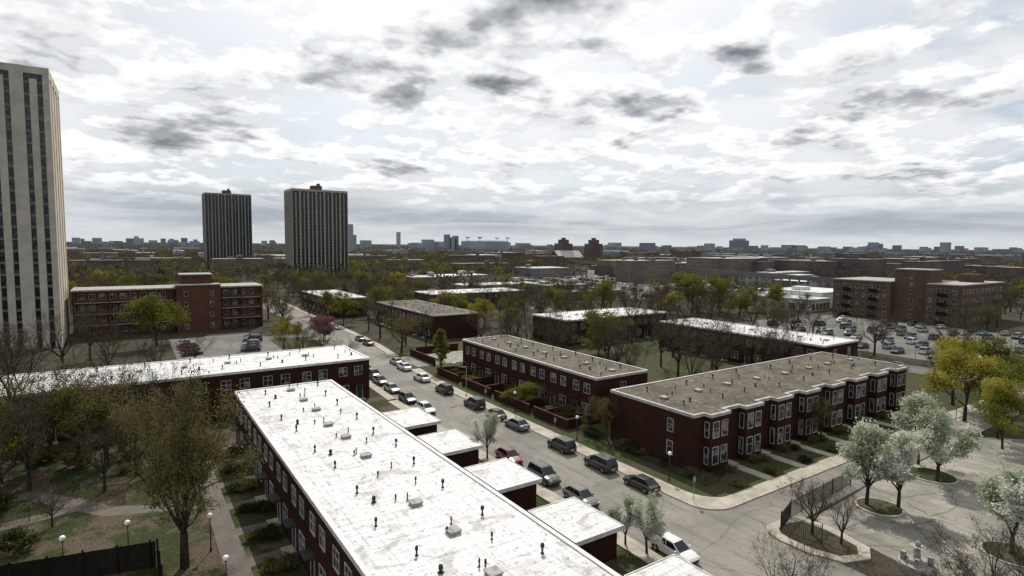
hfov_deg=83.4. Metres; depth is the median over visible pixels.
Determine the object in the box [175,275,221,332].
stair tower
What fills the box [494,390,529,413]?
brick garden wall
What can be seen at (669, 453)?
globe street lamp
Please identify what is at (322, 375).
window glass
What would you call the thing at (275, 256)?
brick apartment building
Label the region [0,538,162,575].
wooden fence
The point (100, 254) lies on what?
brick apartment building
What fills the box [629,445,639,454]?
shrub
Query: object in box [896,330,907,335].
parked car
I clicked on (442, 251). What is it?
brick apartment building
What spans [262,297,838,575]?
street
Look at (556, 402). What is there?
bare tree
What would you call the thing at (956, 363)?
leafy tree
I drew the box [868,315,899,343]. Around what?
bare tree
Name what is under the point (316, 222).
apartment tower
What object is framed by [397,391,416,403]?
parked car
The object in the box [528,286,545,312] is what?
bare tree
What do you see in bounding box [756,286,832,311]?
walls
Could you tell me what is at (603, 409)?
budding tree
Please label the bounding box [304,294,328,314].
window frames
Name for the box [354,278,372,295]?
bare tree
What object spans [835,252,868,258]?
brick apartment building
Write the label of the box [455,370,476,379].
brick garden wall
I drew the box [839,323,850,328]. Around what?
parked car
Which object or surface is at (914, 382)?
lawn
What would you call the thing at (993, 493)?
flowering pear tree
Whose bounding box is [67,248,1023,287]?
distant tree mass
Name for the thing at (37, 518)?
path
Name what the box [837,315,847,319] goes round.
parked car
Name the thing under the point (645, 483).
parked car
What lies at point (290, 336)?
driveway
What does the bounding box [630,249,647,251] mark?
brick apartment building
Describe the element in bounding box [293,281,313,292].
budding tree
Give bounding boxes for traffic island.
[767,516,870,563]
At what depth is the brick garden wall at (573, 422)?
88.35 m
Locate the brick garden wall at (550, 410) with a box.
[544,405,569,413]
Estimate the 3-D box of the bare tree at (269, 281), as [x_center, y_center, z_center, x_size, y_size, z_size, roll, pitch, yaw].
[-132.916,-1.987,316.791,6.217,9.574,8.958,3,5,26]
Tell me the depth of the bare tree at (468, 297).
202.45 m
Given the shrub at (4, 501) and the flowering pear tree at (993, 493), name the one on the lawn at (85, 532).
the shrub at (4, 501)
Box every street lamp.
[59,535,65,554]
[124,520,130,555]
[207,513,212,550]
[222,555,228,575]
[452,362,466,395]
[668,451,671,480]
[955,376,977,422]
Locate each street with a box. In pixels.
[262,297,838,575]
[423,289,1023,390]
[695,392,1023,575]
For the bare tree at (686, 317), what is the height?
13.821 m
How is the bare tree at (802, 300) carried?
on the parking lot at (909, 348)
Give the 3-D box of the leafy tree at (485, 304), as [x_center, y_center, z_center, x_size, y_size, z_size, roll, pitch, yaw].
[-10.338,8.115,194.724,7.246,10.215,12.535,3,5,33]
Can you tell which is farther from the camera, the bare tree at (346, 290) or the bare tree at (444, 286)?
the bare tree at (444, 286)
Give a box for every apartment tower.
[0,62,70,350]
[202,189,252,267]
[284,184,348,276]
[554,238,572,250]
[584,238,602,259]
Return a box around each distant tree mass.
[66,242,1023,257]
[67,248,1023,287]
[80,248,1023,280]
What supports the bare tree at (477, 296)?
on the ground at (878, 564)
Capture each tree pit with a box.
[854,497,904,517]
[908,467,959,484]
[978,540,1023,568]
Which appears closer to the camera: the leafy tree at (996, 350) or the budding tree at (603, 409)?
the budding tree at (603, 409)
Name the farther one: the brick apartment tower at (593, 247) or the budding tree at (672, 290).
the brick apartment tower at (593, 247)
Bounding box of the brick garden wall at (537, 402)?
[522,396,547,408]
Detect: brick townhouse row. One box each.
[0,345,369,446]
[229,379,620,575]
[302,290,366,317]
[376,299,477,339]
[414,287,524,307]
[462,334,648,423]
[532,307,665,345]
[610,352,907,471]
[659,317,858,364]
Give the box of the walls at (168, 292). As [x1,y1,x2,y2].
[72,286,262,337]
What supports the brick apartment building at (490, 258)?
on the ground at (878, 564)
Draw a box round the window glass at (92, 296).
[78,289,253,333]
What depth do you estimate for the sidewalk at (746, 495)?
70.01 m
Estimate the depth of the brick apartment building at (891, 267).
555.43 m
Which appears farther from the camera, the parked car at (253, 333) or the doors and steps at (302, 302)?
the doors and steps at (302, 302)
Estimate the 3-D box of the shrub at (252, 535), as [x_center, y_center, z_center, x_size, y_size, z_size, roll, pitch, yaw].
[-24.158,23.263,54.427,2.662,1.049,1.798,-3,6,-41]
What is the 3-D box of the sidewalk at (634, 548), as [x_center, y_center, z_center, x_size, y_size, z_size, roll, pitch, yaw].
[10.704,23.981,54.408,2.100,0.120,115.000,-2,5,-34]
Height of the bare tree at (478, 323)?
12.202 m
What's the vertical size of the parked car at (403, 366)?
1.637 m
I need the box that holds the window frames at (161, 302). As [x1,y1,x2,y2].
[78,289,253,333]
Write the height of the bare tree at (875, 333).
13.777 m
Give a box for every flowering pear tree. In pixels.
[469,409,500,457]
[606,494,639,544]
[629,492,667,553]
[835,417,910,504]
[869,428,928,507]
[888,389,941,464]
[904,404,985,481]
[967,466,1023,554]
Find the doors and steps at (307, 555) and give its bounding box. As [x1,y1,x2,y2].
[229,426,315,575]
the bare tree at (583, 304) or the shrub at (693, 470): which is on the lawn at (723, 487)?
the shrub at (693, 470)
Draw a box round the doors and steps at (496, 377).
[462,361,578,415]
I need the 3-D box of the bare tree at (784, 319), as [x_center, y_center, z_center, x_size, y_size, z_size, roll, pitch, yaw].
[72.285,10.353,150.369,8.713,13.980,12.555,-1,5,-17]
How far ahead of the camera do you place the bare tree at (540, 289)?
264.96 m
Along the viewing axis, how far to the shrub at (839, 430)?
86.21 m
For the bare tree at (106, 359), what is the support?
on the ground at (878, 564)
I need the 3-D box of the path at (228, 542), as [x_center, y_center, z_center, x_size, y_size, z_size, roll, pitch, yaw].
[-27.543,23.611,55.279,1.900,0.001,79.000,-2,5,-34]
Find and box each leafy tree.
[0,392,56,483]
[42,379,129,463]
[68,281,78,302]
[87,270,108,286]
[113,289,193,345]
[119,271,136,285]
[156,274,171,284]
[212,275,232,282]
[265,315,300,348]
[295,276,309,290]
[316,289,351,316]
[327,298,360,325]
[350,270,373,283]
[358,281,395,312]
[388,272,407,286]
[392,291,417,300]
[428,290,458,305]
[447,291,466,306]
[451,297,471,309]
[456,280,480,288]
[465,302,485,319]
[473,298,495,319]
[495,308,521,332]
[500,381,545,401]
[523,283,535,294]
[542,286,570,311]
[577,324,615,354]
[578,308,637,351]
[581,277,616,305]
[655,291,684,317]
[668,270,719,312]
[698,272,744,313]
[722,292,752,316]
[736,284,758,310]
[753,281,790,304]
[916,346,1000,421]
[927,333,1014,404]
[963,331,1023,378]
[965,379,1023,448]
[976,374,1023,438]
[983,358,1023,396]
[1007,285,1023,302]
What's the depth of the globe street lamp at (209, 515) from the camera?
51.98 m
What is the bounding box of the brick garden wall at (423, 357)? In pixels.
[410,349,435,365]
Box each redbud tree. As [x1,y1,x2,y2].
[303,312,335,337]
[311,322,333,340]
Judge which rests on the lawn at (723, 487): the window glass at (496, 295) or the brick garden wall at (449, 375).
the brick garden wall at (449, 375)
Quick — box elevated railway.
[564,260,833,289]
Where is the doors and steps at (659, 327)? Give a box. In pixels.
[580,327,659,344]
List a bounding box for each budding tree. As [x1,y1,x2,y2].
[0,360,101,460]
[63,364,170,465]
[68,275,94,288]
[79,281,102,286]
[86,273,108,286]
[99,363,266,569]
[103,278,124,285]
[104,399,169,476]
[262,282,284,318]
[286,272,302,283]
[292,320,315,347]
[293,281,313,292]
[303,271,325,287]
[322,280,341,289]
[339,280,356,289]
[369,272,387,284]
[380,312,423,352]
[389,281,414,300]
[408,276,434,290]
[462,291,473,308]
[495,276,517,288]
[496,289,520,307]
[497,295,526,328]
[542,276,560,287]
[557,278,577,293]
[569,285,590,301]
[576,394,601,427]
[578,298,599,309]
[595,395,616,438]
[640,277,681,310]
[663,284,678,307]
[747,280,764,292]
[751,297,796,327]
[795,293,818,313]
[806,396,843,440]
[967,303,1006,330]
[1004,286,1019,303]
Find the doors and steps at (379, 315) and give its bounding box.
[376,315,425,337]
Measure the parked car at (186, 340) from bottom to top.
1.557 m
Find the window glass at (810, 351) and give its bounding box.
[667,327,813,362]
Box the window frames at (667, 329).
[667,329,809,363]
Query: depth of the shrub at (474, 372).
117.70 m
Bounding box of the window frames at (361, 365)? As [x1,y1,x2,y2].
[20,365,362,441]
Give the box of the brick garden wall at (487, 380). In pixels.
[469,376,491,384]
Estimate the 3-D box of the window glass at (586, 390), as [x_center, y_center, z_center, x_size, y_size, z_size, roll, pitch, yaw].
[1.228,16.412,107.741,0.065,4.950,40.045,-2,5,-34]
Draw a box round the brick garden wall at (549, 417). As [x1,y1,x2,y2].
[533,406,568,429]
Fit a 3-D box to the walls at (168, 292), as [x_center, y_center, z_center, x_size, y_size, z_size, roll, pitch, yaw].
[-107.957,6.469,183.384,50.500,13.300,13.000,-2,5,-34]
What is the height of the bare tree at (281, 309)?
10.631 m
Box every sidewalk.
[280,301,398,356]
[313,338,395,399]
[388,400,663,564]
[412,368,675,491]
[662,487,732,509]
[725,392,1020,503]
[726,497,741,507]
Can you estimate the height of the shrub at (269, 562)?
1.049 m
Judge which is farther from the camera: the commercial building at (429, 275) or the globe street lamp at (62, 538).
the commercial building at (429, 275)
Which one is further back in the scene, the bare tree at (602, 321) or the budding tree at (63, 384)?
the bare tree at (602, 321)
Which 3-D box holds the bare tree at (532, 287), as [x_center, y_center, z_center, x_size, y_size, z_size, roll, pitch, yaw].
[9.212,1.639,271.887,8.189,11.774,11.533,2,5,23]
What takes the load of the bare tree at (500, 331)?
on the lawn at (723, 487)
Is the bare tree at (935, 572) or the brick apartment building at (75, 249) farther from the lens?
the brick apartment building at (75, 249)
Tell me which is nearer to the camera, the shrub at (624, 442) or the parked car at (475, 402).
the shrub at (624, 442)
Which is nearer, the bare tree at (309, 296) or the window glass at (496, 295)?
the bare tree at (309, 296)
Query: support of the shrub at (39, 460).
on the lawn at (85, 532)
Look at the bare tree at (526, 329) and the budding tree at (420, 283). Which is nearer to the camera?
the bare tree at (526, 329)
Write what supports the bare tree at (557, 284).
on the ground at (878, 564)
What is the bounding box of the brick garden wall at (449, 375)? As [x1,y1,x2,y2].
[437,367,458,382]
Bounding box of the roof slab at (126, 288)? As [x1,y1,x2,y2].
[70,282,262,291]
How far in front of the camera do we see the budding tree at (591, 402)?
84.39 m
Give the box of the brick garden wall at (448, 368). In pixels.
[440,365,461,372]
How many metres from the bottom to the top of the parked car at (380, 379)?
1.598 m
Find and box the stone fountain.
[896,541,936,573]
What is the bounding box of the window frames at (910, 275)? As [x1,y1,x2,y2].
[835,275,1001,321]
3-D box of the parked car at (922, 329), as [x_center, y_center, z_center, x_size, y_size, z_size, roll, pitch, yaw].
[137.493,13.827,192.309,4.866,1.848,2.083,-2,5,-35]
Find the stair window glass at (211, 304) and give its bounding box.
[184,291,213,327]
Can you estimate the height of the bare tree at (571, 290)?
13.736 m
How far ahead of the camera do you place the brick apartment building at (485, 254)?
817.22 m
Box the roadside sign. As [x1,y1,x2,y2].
[588,270,593,287]
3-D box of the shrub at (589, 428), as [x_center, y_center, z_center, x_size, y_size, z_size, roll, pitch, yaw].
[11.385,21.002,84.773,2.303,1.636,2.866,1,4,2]
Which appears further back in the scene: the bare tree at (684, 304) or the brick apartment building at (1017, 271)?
the brick apartment building at (1017, 271)
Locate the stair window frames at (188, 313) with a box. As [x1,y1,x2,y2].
[184,290,214,328]
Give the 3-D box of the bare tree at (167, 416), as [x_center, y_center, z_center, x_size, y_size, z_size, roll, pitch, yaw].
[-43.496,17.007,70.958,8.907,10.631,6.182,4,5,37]
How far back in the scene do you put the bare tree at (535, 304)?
201.56 m
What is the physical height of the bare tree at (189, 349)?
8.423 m
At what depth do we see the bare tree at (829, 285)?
298.00 m
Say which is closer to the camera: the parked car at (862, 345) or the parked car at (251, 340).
the parked car at (251, 340)
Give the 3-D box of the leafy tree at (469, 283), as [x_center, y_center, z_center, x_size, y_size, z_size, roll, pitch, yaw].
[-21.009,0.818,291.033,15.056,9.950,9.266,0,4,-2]
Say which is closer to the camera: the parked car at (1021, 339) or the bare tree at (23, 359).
the bare tree at (23, 359)
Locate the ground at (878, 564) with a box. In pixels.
[0,242,1023,575]
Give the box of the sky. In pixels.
[0,0,1023,249]
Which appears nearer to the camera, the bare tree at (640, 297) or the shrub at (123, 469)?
the shrub at (123, 469)
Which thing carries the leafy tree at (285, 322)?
on the ground at (878, 564)
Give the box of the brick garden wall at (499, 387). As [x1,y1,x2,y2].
[485,382,508,392]
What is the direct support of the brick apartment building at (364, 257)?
on the ground at (878, 564)
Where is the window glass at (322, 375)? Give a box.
[17,366,361,438]
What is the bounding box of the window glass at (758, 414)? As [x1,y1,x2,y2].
[667,374,904,464]
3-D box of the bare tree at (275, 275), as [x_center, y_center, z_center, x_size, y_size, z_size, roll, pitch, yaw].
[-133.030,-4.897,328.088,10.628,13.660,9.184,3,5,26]
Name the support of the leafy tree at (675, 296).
on the ground at (878, 564)
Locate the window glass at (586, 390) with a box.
[466,346,589,414]
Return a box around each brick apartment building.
[67,248,84,251]
[68,257,150,271]
[84,252,116,258]
[90,256,111,259]
[113,248,128,252]
[135,256,190,264]
[172,249,184,256]
[211,255,264,274]
[268,255,284,258]
[348,252,369,255]
[348,254,387,262]
[385,257,424,269]
[392,249,407,254]
[404,247,414,252]
[435,249,454,252]
[445,253,494,262]
[449,261,509,273]
[465,253,500,260]
[482,251,524,258]
[519,251,545,257]
[525,249,547,252]
[533,253,563,266]
[589,265,612,274]
[597,258,632,274]
[603,250,613,255]
[610,250,629,256]
[615,257,675,282]
[621,251,659,258]
[623,256,644,259]
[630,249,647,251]
[644,255,678,259]
[671,250,711,257]
[676,260,685,271]
[686,256,759,281]
[702,251,738,256]
[707,253,751,256]
[736,254,790,260]
[753,258,773,271]
[755,252,781,256]
[758,269,809,273]
[773,257,839,277]
[807,256,823,259]
[813,251,837,258]
[827,256,886,277]
[832,250,855,253]
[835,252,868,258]
[865,251,884,255]
[879,257,918,263]
[882,252,907,257]
[886,263,900,276]
[901,255,932,258]
[901,257,941,268]
[916,256,947,259]
[918,252,943,256]
[926,257,964,275]
[936,256,980,264]
[945,254,969,256]
[964,263,1012,273]
[974,255,1004,263]
[986,266,1023,279]
[1002,254,1022,263]
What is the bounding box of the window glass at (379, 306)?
[379,306,429,335]
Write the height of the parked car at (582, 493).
1.538 m
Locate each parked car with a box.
[176,339,195,344]
[177,342,198,348]
[179,345,200,351]
[180,349,203,356]
[240,344,260,351]
[241,339,260,345]
[241,342,261,347]
[243,331,262,336]
[243,335,262,340]
[355,335,365,341]
[362,339,373,345]
[369,367,380,379]
[372,374,387,385]
[383,382,400,393]
[389,357,402,365]
[397,362,411,370]
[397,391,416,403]
[413,372,430,382]
[414,400,435,413]
[435,383,453,394]
[463,396,485,410]
[484,407,506,419]
[495,446,523,463]
[504,417,529,431]
[527,459,560,486]
[547,435,576,453]
[562,483,599,506]
[583,452,617,473]
[622,473,660,493]
[648,532,700,564]
[822,329,833,334]
[833,313,841,316]
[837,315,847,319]
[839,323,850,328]
[841,320,851,324]
[844,331,854,335]
[845,326,856,330]
[849,333,862,338]
[858,342,869,348]
[881,336,894,342]
[882,342,895,348]
[890,346,904,353]
[891,361,908,368]
[895,325,906,330]
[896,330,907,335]
[904,332,915,338]
[905,337,918,344]
[907,320,917,325]
[915,322,925,327]
[915,341,928,347]
[917,326,928,332]
[918,347,931,354]
[928,333,939,339]
[936,324,946,328]
[976,330,987,334]
[982,333,993,339]
[1000,331,1010,335]
[1011,332,1022,339]
[1018,337,1023,343]
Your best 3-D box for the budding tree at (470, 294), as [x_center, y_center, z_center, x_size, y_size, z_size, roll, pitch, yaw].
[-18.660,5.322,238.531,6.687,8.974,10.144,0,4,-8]
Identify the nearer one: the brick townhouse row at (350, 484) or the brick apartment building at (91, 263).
the brick townhouse row at (350, 484)
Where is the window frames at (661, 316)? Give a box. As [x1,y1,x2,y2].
[572,316,661,342]
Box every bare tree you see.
[0,317,30,372]
[0,325,97,450]
[0,335,42,374]
[0,351,33,423]
[0,379,73,490]
[0,392,49,498]
[0,431,10,476]
[21,362,122,454]
[23,479,77,526]
[27,303,98,368]
[53,406,144,491]
[58,346,119,369]
[68,271,94,282]
[72,300,120,360]
[76,346,170,446]
[78,323,132,365]
[90,274,113,285]
[128,274,157,285]
[128,335,172,361]
[129,383,181,443]
[137,356,201,428]
[149,274,173,284]
[149,275,173,284]
[175,327,215,357]
[221,272,243,281]
[263,276,274,291]
[264,291,292,323]
[266,286,300,314]
[270,301,296,332]
[273,270,285,290]
[277,274,298,296]
[279,333,313,349]
[283,275,302,299]
[289,280,314,305]
[291,278,306,301]
[294,280,322,313]
[304,317,338,346]
[306,276,326,289]
[308,275,337,289]
[312,292,335,316]
[321,272,340,284]
[330,335,358,349]
[334,267,353,289]
[335,270,353,284]
[338,281,352,291]
[342,281,364,293]
[347,291,364,319]
[350,278,369,295]
[354,276,373,291]
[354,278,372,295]
[354,292,404,337]
[357,298,384,330]
[361,276,386,296]
[370,272,394,293]
[382,281,399,300]
[386,280,409,298]
[392,309,425,344]
[400,278,420,294]
[403,269,416,286]
[405,284,434,301]
[407,305,433,345]
[424,285,454,305]
[434,280,450,289]
[438,277,456,289]
[453,289,483,306]
[457,273,485,288]
[460,304,494,336]
[467,289,486,303]
[475,284,493,300]
[477,313,522,336]
[482,275,497,287]
[485,283,513,318]
[492,299,524,332]
[493,302,528,333]
[502,280,519,288]
[503,311,547,341]
[504,280,530,312]
[515,285,536,317]
[515,286,534,320]
[524,291,553,311]
[525,287,557,319]
[526,280,538,301]
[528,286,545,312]
[530,281,548,297]
[535,316,580,350]
[540,387,565,413]
[542,300,576,345]
[545,313,575,348]
[550,277,580,305]
[556,288,585,311]
[562,281,584,308]
[568,295,592,310]
[575,276,599,291]
[576,282,588,301]
[581,278,600,308]
[582,304,635,359]
[589,285,624,308]
[590,314,642,361]
[610,328,657,367]
[613,283,636,306]
[617,294,651,343]
[620,287,646,305]
[620,292,637,306]
[628,289,650,307]
[632,295,674,340]
[643,288,668,305]
[647,311,682,366]
[649,283,683,311]
[650,302,697,357]
[652,311,697,377]
[670,296,711,318]
[675,292,687,316]
[676,320,724,374]
[681,284,717,316]
[685,296,717,318]
[686,293,706,315]
[691,307,743,368]
[697,289,729,319]
[699,323,748,370]
[705,287,732,315]
[718,301,737,320]
[724,320,787,364]
[728,290,754,314]
[730,314,756,325]
[731,281,748,294]
[736,290,768,325]
[746,521,837,575]
[753,320,800,359]
[755,325,810,359]
[758,276,785,288]
[766,303,812,332]
[776,474,840,534]
[777,299,804,329]
[779,277,798,287]
[783,289,816,314]
[788,301,837,335]
[817,280,831,287]
[818,486,866,543]
[849,344,881,360]
[850,306,904,355]
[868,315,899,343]
[895,547,1023,575]
[917,312,980,345]
[919,339,941,371]
[920,511,1023,575]
[948,300,979,330]
[950,318,981,339]
[959,349,1013,399]
[972,517,1023,575]
[975,288,1018,327]
[991,279,1023,290]
[991,514,1023,553]
[1003,283,1023,311]
[1003,293,1021,314]
[1005,356,1023,384]
[1009,299,1023,320]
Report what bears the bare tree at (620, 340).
on the lawn at (723, 487)
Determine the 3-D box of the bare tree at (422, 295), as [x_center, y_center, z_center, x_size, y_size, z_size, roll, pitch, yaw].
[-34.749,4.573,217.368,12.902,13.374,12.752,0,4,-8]
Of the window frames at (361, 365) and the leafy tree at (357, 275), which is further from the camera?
the leafy tree at (357, 275)
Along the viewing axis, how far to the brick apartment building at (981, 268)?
540.97 m
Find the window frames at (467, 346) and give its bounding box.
[466,346,589,414]
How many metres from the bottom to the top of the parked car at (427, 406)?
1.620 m
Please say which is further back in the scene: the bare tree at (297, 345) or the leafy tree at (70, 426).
the bare tree at (297, 345)
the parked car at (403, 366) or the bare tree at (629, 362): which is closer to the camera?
the bare tree at (629, 362)
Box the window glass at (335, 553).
[237,407,350,575]
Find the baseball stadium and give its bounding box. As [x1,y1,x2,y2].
[461,237,507,249]
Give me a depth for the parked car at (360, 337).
163.55 m
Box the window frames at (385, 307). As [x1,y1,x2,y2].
[379,307,428,335]
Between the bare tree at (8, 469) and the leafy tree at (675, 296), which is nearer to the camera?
the bare tree at (8, 469)
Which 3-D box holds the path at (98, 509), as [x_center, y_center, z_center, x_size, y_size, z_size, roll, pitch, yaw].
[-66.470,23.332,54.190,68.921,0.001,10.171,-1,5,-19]
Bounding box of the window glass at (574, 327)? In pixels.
[573,317,661,341]
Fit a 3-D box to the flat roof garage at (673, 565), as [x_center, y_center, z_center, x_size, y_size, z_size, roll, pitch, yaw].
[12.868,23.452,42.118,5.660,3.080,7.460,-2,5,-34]
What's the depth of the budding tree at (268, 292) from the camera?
208.49 m
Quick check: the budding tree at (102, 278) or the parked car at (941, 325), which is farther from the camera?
the budding tree at (102, 278)
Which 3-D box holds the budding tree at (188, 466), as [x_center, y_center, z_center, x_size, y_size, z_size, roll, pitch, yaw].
[-28.259,15.098,49.132,11.895,18.022,14.693,0,4,-1]
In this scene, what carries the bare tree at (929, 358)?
on the lawn at (914, 382)
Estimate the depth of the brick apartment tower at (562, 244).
891.83 m
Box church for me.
[551,250,582,258]
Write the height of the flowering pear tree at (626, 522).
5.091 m
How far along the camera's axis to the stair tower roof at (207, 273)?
179.43 m
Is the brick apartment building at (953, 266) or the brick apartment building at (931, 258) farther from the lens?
the brick apartment building at (931, 258)
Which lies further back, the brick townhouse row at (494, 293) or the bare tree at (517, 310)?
the brick townhouse row at (494, 293)
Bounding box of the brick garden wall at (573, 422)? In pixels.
[568,414,594,429]
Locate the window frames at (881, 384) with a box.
[666,373,905,465]
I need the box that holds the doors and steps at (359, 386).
[43,383,365,445]
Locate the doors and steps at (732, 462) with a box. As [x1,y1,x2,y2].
[728,410,891,466]
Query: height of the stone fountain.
2.200 m
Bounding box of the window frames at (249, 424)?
[237,404,351,575]
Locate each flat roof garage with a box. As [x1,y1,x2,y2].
[382,407,440,436]
[417,429,483,467]
[463,457,541,509]
[527,497,623,562]
[624,554,711,575]
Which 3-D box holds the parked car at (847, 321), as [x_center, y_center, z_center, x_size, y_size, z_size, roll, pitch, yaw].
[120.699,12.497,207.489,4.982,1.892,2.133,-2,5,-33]
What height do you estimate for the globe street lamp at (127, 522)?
3.540 m
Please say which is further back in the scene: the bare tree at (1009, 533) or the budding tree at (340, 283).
the budding tree at (340, 283)
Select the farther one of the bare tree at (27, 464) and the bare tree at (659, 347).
the bare tree at (659, 347)
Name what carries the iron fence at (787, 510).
on the ground at (878, 564)
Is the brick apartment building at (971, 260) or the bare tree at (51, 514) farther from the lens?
the brick apartment building at (971, 260)
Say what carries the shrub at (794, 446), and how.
on the lawn at (723, 487)
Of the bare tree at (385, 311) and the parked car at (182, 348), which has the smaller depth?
the parked car at (182, 348)
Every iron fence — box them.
[0,505,29,526]
[577,424,720,486]
[780,511,822,543]
[781,473,850,528]
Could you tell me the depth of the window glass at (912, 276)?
222.41 m
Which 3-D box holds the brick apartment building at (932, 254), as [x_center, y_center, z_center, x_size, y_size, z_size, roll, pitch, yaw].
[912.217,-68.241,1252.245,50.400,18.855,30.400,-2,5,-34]
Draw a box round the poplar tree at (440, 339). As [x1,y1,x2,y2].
[432,328,450,366]
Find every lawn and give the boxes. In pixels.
[0,419,306,575]
[287,338,322,348]
[363,397,647,575]
[387,334,954,510]
[623,336,987,409]
[779,521,857,555]
[977,415,1023,438]
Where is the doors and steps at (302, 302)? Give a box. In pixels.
[302,302,325,316]
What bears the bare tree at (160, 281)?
on the ground at (878, 564)
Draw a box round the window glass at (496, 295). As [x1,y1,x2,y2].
[436,294,521,306]
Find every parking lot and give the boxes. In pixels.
[169,333,282,358]
[524,275,769,299]
[738,314,1023,373]
[813,437,1023,575]
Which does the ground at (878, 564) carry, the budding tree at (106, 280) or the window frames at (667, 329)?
the budding tree at (106, 280)
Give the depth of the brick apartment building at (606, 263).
532.75 m
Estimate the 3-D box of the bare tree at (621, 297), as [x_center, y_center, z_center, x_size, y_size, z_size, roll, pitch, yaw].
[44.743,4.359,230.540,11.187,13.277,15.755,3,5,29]
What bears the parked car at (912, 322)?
on the parking lot at (909, 348)
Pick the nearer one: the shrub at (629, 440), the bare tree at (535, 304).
the shrub at (629, 440)
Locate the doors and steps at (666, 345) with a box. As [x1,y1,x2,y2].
[662,340,771,364]
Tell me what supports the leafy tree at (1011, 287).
on the ground at (878, 564)
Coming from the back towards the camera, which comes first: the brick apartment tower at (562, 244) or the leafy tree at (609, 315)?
the brick apartment tower at (562, 244)
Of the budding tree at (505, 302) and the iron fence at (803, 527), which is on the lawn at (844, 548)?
the iron fence at (803, 527)
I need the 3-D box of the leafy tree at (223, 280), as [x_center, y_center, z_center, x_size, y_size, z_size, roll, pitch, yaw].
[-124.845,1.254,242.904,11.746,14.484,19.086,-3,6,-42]
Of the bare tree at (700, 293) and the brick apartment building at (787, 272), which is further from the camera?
the brick apartment building at (787, 272)
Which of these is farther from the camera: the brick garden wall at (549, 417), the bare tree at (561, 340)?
the bare tree at (561, 340)
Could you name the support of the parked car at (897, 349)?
on the parking lot at (909, 348)
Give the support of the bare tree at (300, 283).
on the ground at (878, 564)
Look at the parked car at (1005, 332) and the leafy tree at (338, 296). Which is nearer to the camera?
the parked car at (1005, 332)
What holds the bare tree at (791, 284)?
on the ground at (878, 564)
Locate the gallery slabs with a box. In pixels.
[73,286,261,337]
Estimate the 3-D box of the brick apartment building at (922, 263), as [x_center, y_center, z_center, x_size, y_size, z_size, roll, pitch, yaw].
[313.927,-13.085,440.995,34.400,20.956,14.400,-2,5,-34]
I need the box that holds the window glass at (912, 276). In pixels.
[835,275,1001,322]
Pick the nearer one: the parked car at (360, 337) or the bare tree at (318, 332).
the bare tree at (318, 332)
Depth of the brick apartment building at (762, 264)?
464.27 m
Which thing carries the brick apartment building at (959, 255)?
on the ground at (878, 564)
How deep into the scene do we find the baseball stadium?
2024.06 m
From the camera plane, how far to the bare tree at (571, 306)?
200.20 m
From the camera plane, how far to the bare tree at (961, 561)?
41.93 m
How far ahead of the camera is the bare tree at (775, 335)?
126.48 m
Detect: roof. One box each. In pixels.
[174,272,220,285]
[757,287,832,299]
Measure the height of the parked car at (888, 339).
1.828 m
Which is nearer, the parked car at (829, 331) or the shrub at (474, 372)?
the shrub at (474, 372)
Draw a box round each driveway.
[266,333,313,338]
[399,350,462,366]
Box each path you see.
[0,502,92,530]
[3,491,204,515]
[191,426,252,575]
[214,462,235,469]
[219,479,244,487]
[227,498,255,509]
[236,521,268,535]
[247,549,282,566]
[735,465,774,479]
[767,454,806,467]
[799,444,834,456]
[825,435,854,444]
[873,421,903,429]
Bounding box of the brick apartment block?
[832,268,1004,325]
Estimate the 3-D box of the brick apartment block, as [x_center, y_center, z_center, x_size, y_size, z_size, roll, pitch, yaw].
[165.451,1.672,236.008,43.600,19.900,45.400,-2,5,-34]
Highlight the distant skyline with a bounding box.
[66,224,1023,253]
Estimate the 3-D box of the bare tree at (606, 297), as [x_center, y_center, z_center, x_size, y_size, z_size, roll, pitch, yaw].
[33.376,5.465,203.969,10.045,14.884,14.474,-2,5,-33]
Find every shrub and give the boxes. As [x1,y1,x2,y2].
[0,491,21,510]
[0,525,42,553]
[30,451,46,463]
[41,445,63,460]
[53,445,99,469]
[87,434,106,447]
[107,461,138,472]
[117,450,140,462]
[125,445,147,460]
[197,411,211,422]
[210,408,230,419]
[216,462,233,471]
[219,445,241,455]
[224,481,243,492]
[228,460,248,470]
[235,502,255,514]
[237,477,258,491]
[242,525,268,540]
[248,499,272,512]
[254,554,280,573]
[259,522,283,539]
[267,550,300,572]
[450,366,458,372]
[455,365,465,372]
[467,374,480,380]
[471,370,479,376]
[556,406,569,413]
[561,413,573,418]
[563,406,582,417]
[566,402,578,412]
[582,424,595,434]
[591,428,601,437]
[610,439,632,447]
[622,439,632,448]
[622,441,633,449]
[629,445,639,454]
[630,446,651,455]
[659,456,671,464]
[682,466,698,475]
[711,465,726,474]
[723,464,738,471]
[728,476,746,486]
[748,452,763,461]
[758,452,772,459]
[763,465,780,474]
[774,442,790,451]
[789,443,800,450]
[796,455,811,461]
[806,433,818,442]
[817,434,827,440]
[822,443,841,451]
[832,425,849,433]
[878,412,889,418]
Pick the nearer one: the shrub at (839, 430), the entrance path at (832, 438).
the entrance path at (832, 438)
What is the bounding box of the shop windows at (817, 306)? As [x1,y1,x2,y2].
[761,300,829,309]
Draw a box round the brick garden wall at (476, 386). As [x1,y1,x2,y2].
[462,377,491,396]
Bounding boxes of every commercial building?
[407,272,455,286]
[435,271,487,282]
[451,277,538,291]
[515,265,569,276]
[533,278,587,294]
[568,287,620,300]
[738,272,813,286]
[773,276,833,287]
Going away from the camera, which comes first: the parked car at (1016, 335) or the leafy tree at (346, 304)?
the parked car at (1016, 335)

